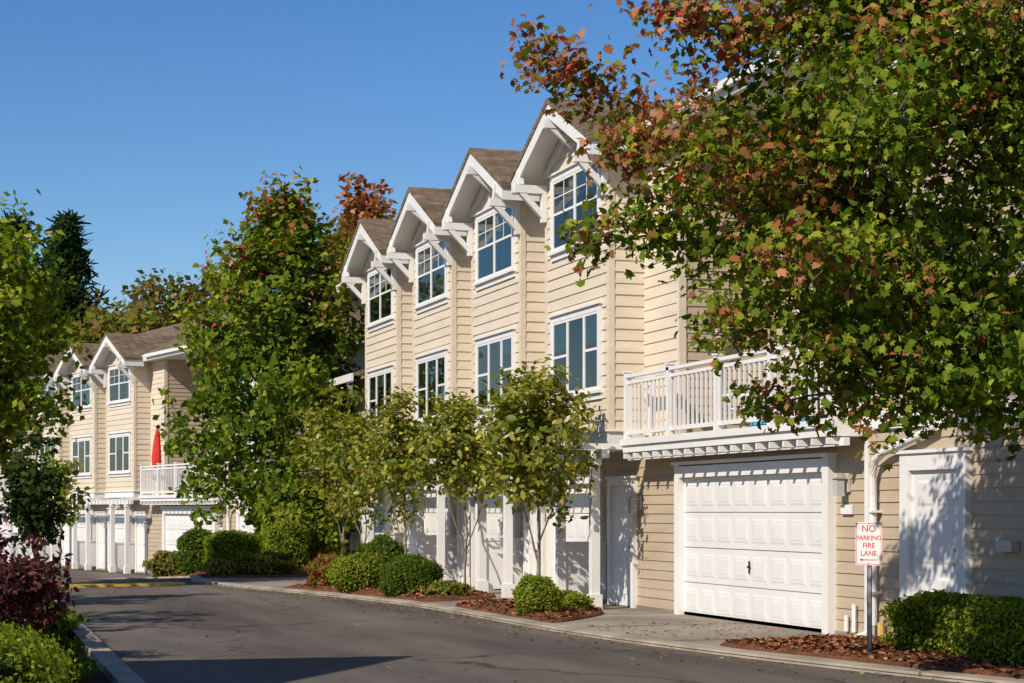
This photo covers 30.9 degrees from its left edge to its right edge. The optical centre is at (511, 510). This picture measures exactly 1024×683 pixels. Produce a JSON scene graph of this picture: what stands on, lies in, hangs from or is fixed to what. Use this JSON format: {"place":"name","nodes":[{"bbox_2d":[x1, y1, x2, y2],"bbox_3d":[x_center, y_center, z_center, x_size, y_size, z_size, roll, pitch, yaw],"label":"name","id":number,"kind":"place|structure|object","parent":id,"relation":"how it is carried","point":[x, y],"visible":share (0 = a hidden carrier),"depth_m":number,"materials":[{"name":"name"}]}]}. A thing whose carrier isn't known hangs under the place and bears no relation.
{"place":"outdoors","nodes":[
{"label":"outdoors","id":0,"kind":"place"},
{"bbox_2d":[1,562,150,575],"bbox_3d":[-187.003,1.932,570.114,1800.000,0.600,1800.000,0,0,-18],"label":"ground","id":1,"kind":"structure","parent":0,"point":[82,569],"depth_m":69.40,"materials":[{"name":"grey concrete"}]},
{"bbox_2d":[0,209,58,357],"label":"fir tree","id":2,"kind":"object","parent":1,"relation":"on","point":[19,220],"visible":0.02,"depth_m":89.71,"materials":[{"name":"green plant"}]},
{"bbox_2d":[34,208,115,343],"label":"fir tree","id":3,"kind":"object","parent":1,"relation":"on","point":[68,249],"visible":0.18,"depth_m":94.71,"materials":[{"name":"green plant"}]},
{"bbox_2d":[15,561,154,574],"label":"foundation","id":4,"kind":"object","parent":1,"relation":"on","point":[116,570],"depth_m":68.00,"materials":[{"name":"concrete"}]},
{"bbox_2d":[0,345,364,571],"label":"wall siding","id":5,"kind":"object","parent":4,"relation":"on","point":[180,381],"depth_m":64.15,"materials":[{"name":"beige wood"}]},
{"bbox_2d":[12,368,250,528],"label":"window blinds","id":6,"kind":"object","parent":5,"relation":"attached to","point":[119,443],"depth_m":66.43,"materials":[{"name":"white plastic"}]},
{"bbox_2d":[104,515,221,544],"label":"lamps and fittings","id":7,"kind":"object","parent":5,"relation":"attached to","point":[148,522],"visible":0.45,"depth_m":65.15,"materials":[{"name":"metal"}]},
{"bbox_2d":[0,334,363,573],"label":"trim and railings","id":8,"kind":"structure","parent":5,"relation":"attached to","point":[118,555],"depth_m":66.31,"materials":[{"name":"white paint"}]},
{"bbox_2d":[7,354,167,494],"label":"bay siding","id":9,"kind":"object","parent":8,"relation":"attached to","point":[100,421],"visible":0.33,"depth_m":65.98,"materials":[{"name":"beige wood"}]},
{"bbox_2d":[0,513,250,571],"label":"doors","id":10,"kind":"structure","parent":8,"relation":"attached to","point":[175,523],"depth_m":66.06,"materials":[{"name":"white paint"}]},
{"bbox_2d":[150,424,161,494],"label":"patio umbrella","id":11,"kind":"object","parent":8,"relation":"on","point":[156,454],"visible":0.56,"depth_m":64.13,"materials":[{"name":"fabric"}]},
{"bbox_2d":[5,289,364,440],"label":"shingle roof","id":12,"kind":"structure","parent":8,"relation":"on","point":[127,346],"depth_m":66.00,"materials":[{"name":"brown"}]},
{"bbox_2d":[55,599,144,682],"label":"kerb","id":13,"kind":"structure","parent":1,"relation":"on","point":[114,668],"depth_m":18.90,"materials":[{"name":"concrete"}]},
{"bbox_2d":[30,263,235,353],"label":"background oak tree","id":14,"kind":"object","parent":1,"relation":"on","point":[137,317],"visible":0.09,"depth_m":89.89,"materials":[{"name":"green plant"}]},
{"bbox_2d":[295,171,397,370],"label":"sweetgum tree","id":15,"kind":"object","parent":1,"relation":"on","point":[360,204],"visible":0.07,"depth_m":61.84,"materials":[{"name":"red plant"}]},
{"bbox_2d":[103,576,1023,682],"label":"kerb","id":16,"kind":"structure","parent":1,"relation":"on","point":[847,665],"depth_m":21.98,"materials":[{"name":"concrete"}]},
{"bbox_2d":[455,573,875,636],"bbox_3d":[4.588,0.420,36.130,8.760,3.000,37.860,0,0,-18],"label":"foundation","id":17,"kind":"object","parent":1,"relation":"on","point":[718,617],"depth_m":26.79,"materials":[{"name":"concrete"}]},
{"bbox_2d":[348,0,1023,636],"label":"wall siding","id":18,"kind":"object","parent":17,"relation":"on","point":[996,500],"depth_m":23.39,"materials":[{"name":"beige wood"}]},
{"bbox_2d":[370,51,952,511],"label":"window blinds","id":19,"kind":"object","parent":18,"relation":"attached to","point":[590,339],"depth_m":32.16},
{"bbox_2d":[306,2,1023,635],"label":"trim and railings","id":20,"kind":"structure","parent":18,"relation":"attached to","point":[572,566],"depth_m":30.28,"materials":[{"name":"white paint"}]},
{"bbox_2d":[341,97,657,375],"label":"shingle roof","id":21,"kind":"structure","parent":20,"relation":"on","point":[500,166],"depth_m":35.42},
{"bbox_2d":[365,136,685,453],"bbox_3d":[-0.686,-3.900,37.804,0.718,5.640,19.530,0,0,-18],"label":"bay siding","id":22,"kind":"object","parent":20,"relation":"attached to","point":[643,310],"visible":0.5,"depth_m":32.70,"materials":[{"name":"beige wood"}]},
{"bbox_2d":[345,469,955,632],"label":"doors","id":23,"kind":"structure","parent":20,"relation":"attached to","point":[933,521],"depth_m":26.16,"materials":[{"name":"white paint"}]},
{"bbox_2d":[349,539,749,573],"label":"door handles","id":24,"kind":"object","parent":23,"relation":"attached to","point":[748,566],"depth_m":26.18,"materials":[{"name":"black metal"}]},
{"bbox_2d":[723,373,756,428],"bbox_3d":[3.391,-1.590,27.844,0.560,0.980,0.550,0,0,20],"label":"patio chair","id":25,"kind":"object","parent":20,"relation":"on","point":[725,426],"visible":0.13,"depth_m":27.95,"materials":[{"name":"white paint"}]},
{"bbox_2d":[750,410,820,425],"bbox_3d":[3.701,-1.360,25.052,0.450,0.360,1.500,0,0,-18],"label":"blue tarp bundle","id":26,"kind":"object","parent":20,"relation":"on","point":[755,423],"visible":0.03,"depth_m":25.29,"materials":[{"name":"blue plastic"}]},
{"bbox_2d":[413,328,1018,565],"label":"lamps and fittings","id":27,"kind":"object","parent":18,"relation":"attached to","point":[1006,546],"visible":0.59,"depth_m":23.41,"materials":[{"name":"metal"}]},
{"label":"mulch bed","id":28,"kind":"object","parent":1,"relation":"on","visible":0},
{"bbox_2d":[277,385,378,554],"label":"magnolia tree","id":29,"kind":"object","parent":28,"relation":"on","point":[320,419],"visible":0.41,"depth_m":44.94,"materials":[{"name":"green plant"}]},
{"bbox_2d":[73,376,89,405],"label":"window curtains","id":30,"kind":"object","parent":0,"point":[76,386],"depth_m":70.15,"materials":[{"name":"white fabric"}]},
{"bbox_2d":[62,631,110,682],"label":"planting verge","id":31,"kind":"structure","parent":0,"point":[100,677],"depth_m":17.45,"materials":[{"name":"brown soil"}]},
{"bbox_2d":[0,415,75,570],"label":"weeping tree","id":32,"kind":"object","parent":31,"relation":"on","point":[29,488],"visible":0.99,"depth_m":32.80,"materials":[{"name":"green plant"}]},
{"bbox_2d":[0,518,82,637],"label":"smoke bush","id":33,"kind":"object","parent":31,"relation":"on","point":[17,581],"visible":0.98,"depth_m":19.79,"materials":[{"name":"purple plant"}]},
{"bbox_2d":[0,591,89,638],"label":"groundcover plant","id":34,"kind":"object","parent":31,"relation":"on","point":[71,619],"visible":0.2,"depth_m":21.50,"materials":[{"name":"green plant"}]},
{"bbox_2d":[0,619,90,682],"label":"hedge","id":35,"kind":"object","parent":31,"relation":"on","point":[25,657],"visible":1,"depth_m":12.60,"materials":[{"name":"green plant"}]},
{"bbox_2d":[0,189,94,471],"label":"maple tree","id":36,"kind":"object","parent":31,"relation":"on","point":[20,391],"visible":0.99,"depth_m":37.83,"materials":[{"name":"green plant"}]},
{"bbox_2d":[36,635,100,682],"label":"groundcover plant","id":37,"kind":"object","parent":31,"relation":"on","point":[85,662],"visible":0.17,"depth_m":16.87,"materials":[{"name":"green plant"}]},
{"bbox_2d":[16,361,250,486],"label":"window interiors","id":38,"kind":"object","parent":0,"point":[114,389],"depth_m":66.64,"materials":[{"name":"grey glass"}]},
{"bbox_2d":[0,0,824,318],"label":"sky","id":39,"kind":"structure","parent":0,"point":[146,120],"materials":[{"name":"blue"}]},
{"bbox_2d":[3,566,960,682],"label":"asphalt road","id":40,"kind":"structure","parent":0,"point":[317,631],"depth_m":21.96,"materials":[{"name":"grey asphalt"}]},
{"bbox_2d":[5,448,95,578],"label":"young tree","id":41,"kind":"object","parent":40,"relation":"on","point":[71,500],"visible":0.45,"depth_m":49.16,"materials":[{"name":"green plant"}]},
{"bbox_2d":[61,582,184,587],"bbox_3d":[-8.592,1.618,39.925,3.011,0.104,0.799,0,0,-34],"label":"bump","id":42,"kind":"object","parent":40,"relation":"on","point":[125,584],"visible":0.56,"depth_m":39.84},
{"bbox_2d":[69,582,956,682],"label":"fallen leaves","id":43,"kind":"object","parent":40,"relation":"on","point":[507,629],"visible":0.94,"depth_m":25.01,"materials":[{"name":"brown plant"}]},
{"bbox_2d":[479,208,510,276],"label":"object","id":44,"kind":"object","parent":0,"point":[503,253],"depth_m":35.72,"materials":[{"name":"blue glass"}]},
{"bbox_2d":[190,577,994,682],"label":"concrete driveway","id":45,"kind":"structure","parent":0,"point":[640,617],"depth_m":25.69,"materials":[{"name":"grey concrete"}]},
{"bbox_2d":[308,409,396,543],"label":"magnolia tree","id":46,"kind":"object","parent":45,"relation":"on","point":[350,498],"visible":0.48,"depth_m":41.91,"materials":[{"name":"green plant"}]},
{"bbox_2d":[352,534,408,562],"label":"rhododendron bush","id":47,"kind":"object","parent":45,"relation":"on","point":[385,547],"visible":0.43,"depth_m":40.94,"materials":[{"name":"green plant"}]},
{"bbox_2d":[284,583,495,601],"bbox_3d":[-2.163,1.532,35.739,2.340,0.217,6.567,0,0,-28],"label":"mulch bed","id":48,"kind":"object","parent":45,"relation":"on","point":[427,597],"visible":0.3,"depth_m":33.82,"materials":[{"name":"brown wood"}]},
{"bbox_2d":[303,552,343,586],"bbox_3d":[-3.515,1.257,37.360,1.400,0.856,1.770,0,0,-18],"label":"red barberry bush","id":49,"kind":"object","parent":48,"relation":"on","point":[317,570],"visible":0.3,"depth_m":36.99,"materials":[{"name":"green plant"}]},
{"bbox_2d":[325,552,384,592],"bbox_3d":[-2.989,1.212,35.747,1.203,0.858,1.251,0,0,-18],"label":"boxwood shrub","id":50,"kind":"object","parent":48,"relation":"on","point":[354,571],"visible":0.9,"depth_m":35.35,"materials":[{"name":"green plant"}]},
{"bbox_2d":[376,552,445,597],"bbox_3d":[-1.851,1.223,33.717,1.267,0.945,1.315,0,0,-18],"label":"boxwood shrub","id":51,"kind":"object","parent":48,"relation":"on","point":[402,574],"visible":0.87,"depth_m":33.29,"materials":[{"name":"green plant"}]},
{"bbox_2d":[411,579,471,595],"bbox_3d":[-1.288,1.448,33.473,1.166,0.472,0.942,0,0,-18],"label":"groundcover plant","id":52,"kind":"object","parent":48,"relation":"on","point":[442,587],"visible":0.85,"depth_m":33.21,"materials":[{"name":"green plant"}]},
{"bbox_2d":[399,388,516,583],"bbox_3d":[-1.022,-0.397,34.939,2.382,3.890,2.130,0,0,-18],"label":"magnolia tree","id":53,"kind":"object","parent":48,"relation":"on","point":[458,456],"visible":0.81,"depth_m":34.61,"materials":[{"name":"green plant"}]},
{"bbox_2d":[455,598,603,622],"bbox_3d":[0.530,1.521,28.846,1.968,0.238,4.937,0,0,-18],"label":"mulch bed","id":54,"kind":"object","parent":45,"relation":"on","point":[503,606],"visible":0.56,"depth_m":27.90,"materials":[{"name":"brown wood"}]},
{"bbox_2d":[470,353,601,575],"bbox_3d":[0.346,-0.472,29.529,2.430,4.042,2.316,0,0,39],"label":"magnolia tree","id":55,"kind":"object","parent":54,"relation":"on","point":[529,459],"visible":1,"depth_m":29.35,"materials":[{"name":"green plant"}]},
{"bbox_2d":[511,573,564,615],"bbox_3d":[0.360,1.300,27.269,0.776,0.773,0.827,0,0,-18],"label":"boxwood shrub","id":56,"kind":"object","parent":54,"relation":"on","point":[531,593],"visible":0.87,"depth_m":27.01,"materials":[{"name":"green plant"}]},
{"bbox_2d":[558,588,594,608],"bbox_3d":[0.711,1.400,28.445,1.075,0.449,1.141,0,0,-18],"label":"boxwood shrub","id":57,"kind":"object","parent":54,"relation":"on","point":[574,598],"visible":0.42,"depth_m":28.06,"materials":[{"name":"green plant"}]},
{"bbox_2d":[589,623,749,626],"bbox_3d":[2.203,1.589,25.770,2.450,0.005,0.016,0,0,-18],"label":"driveway joint","id":58,"kind":"object","parent":45,"relation":"on","point":[654,625],"visible":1,"depth_m":25.67,"materials":[{"name":"grey concrete"}]},
{"bbox_2d":[720,633,1023,678],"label":"mulch bed","id":59,"kind":"object","parent":45,"relation":"on","point":[851,647],"visible":0.69,"depth_m":19.82,"materials":[{"name":"brown wood"}]},
{"bbox_2d":[856,522,881,649],"bbox_3d":[3.873,0.895,20.057,0.310,1.550,0.036,0,0,35],"label":"no parking sign","id":60,"kind":"object","parent":59,"relation":"on","point":[869,544],"visible":1,"depth_m":20.06,"materials":[{"name":"metal"}]},
{"bbox_2d":[877,622,884,635],"bbox_3d":[4.497,1.450,22.545,0.083,0.180,0.083,0,0,4],"label":"pipe stub","id":61,"kind":"object","parent":59,"relation":"on","point":[880,628],"visible":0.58,"depth_m":22.51,"materials":[{"name":"yellow plastic"}]},
{"bbox_2d":[878,588,1023,663],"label":"hedge","id":62,"kind":"object","parent":59,"relation":"on","point":[991,627],"visible":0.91,"depth_m":19.18,"materials":[{"name":"green plant"}]},
{"bbox_3d":[-2.175,1.532,38.876,1.265,0.216,2.232,0,0,-18],"label":"mulch bed","id":63,"kind":"object","parent":45,"relation":"on","visible":0},
{"bbox_2d":[340,386,436,553],"bbox_3d":[-2.407,-0.540,38.768,2.192,4.174,2.435,0,0,33],"label":"magnolia tree","id":64,"kind":"object","parent":63,"relation":"on","point":[394,425],"visible":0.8,"depth_m":38.46,"materials":[{"name":"green plant"}]},
{"bbox_2d":[370,46,953,424],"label":"window interiors","id":65,"kind":"object","parent":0,"point":[575,353],"depth_m":35.55,"materials":[{"name":"blue glass"}]},
{"bbox_2d":[500,0,1023,471],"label":"sweetgum tree","id":66,"kind":"object","parent":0,"point":[849,264],"visible":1,"depth_m":15.46,"materials":[{"name":"green plant"}]},
{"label":"concrete driveway","id":67,"kind":"structure","parent":0,"visible":0},
{"bbox_2d":[168,569,307,577],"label":"mulch bed","id":68,"kind":"object","parent":67,"relation":"on","point":[300,573],"visible":0.2,"depth_m":44.25,"materials":[{"name":"brown wood"}]},
{"bbox_2d":[141,549,183,577],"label":"groundcover plant","id":69,"kind":"object","parent":68,"relation":"on","point":[161,563],"visible":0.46,"depth_m":49.00,"materials":[{"name":"green plant"}]},
{"bbox_2d":[175,527,214,575],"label":"boxwood shrub","id":70,"kind":"object","parent":68,"relation":"on","point":[190,551],"visible":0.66,"depth_m":46.03,"materials":[{"name":"green plant"}]},
{"bbox_2d":[200,554,246,575],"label":"groundcover plant","id":71,"kind":"object","parent":68,"relation":"on","point":[226,565],"visible":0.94,"depth_m":44.14,"materials":[{"name":"green plant"}]},
{"bbox_2d":[201,529,262,564],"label":"clipped hedge","id":72,"kind":"object","parent":68,"relation":"on","point":[233,543],"visible":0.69,"depth_m":44.83,"materials":[{"name":"green plant"}]},
{"bbox_2d":[152,166,364,539],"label":"sweetgum tree","id":73,"kind":"object","parent":68,"relation":"on","point":[291,363],"visible":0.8,"depth_m":49.09,"materials":[{"name":"green plant"}]},
{"bbox_2d":[236,551,300,574],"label":"groundcover plant","id":74,"kind":"object","parent":68,"relation":"on","point":[267,563],"visible":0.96,"depth_m":44.33,"materials":[{"name":"green plant"}]},
{"bbox_2d":[261,517,310,568],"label":"boxwood shrub","id":75,"kind":"object","parent":68,"relation":"on","point":[290,537],"visible":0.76,"depth_m":46.12,"materials":[{"name":"green plant"}]},
{"bbox_2d":[251,473,354,565],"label":"laurel bush","id":76,"kind":"object","parent":68,"relation":"on","point":[306,508],"visible":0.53,"depth_m":47.78,"materials":[{"name":"green plant"}]}
]}

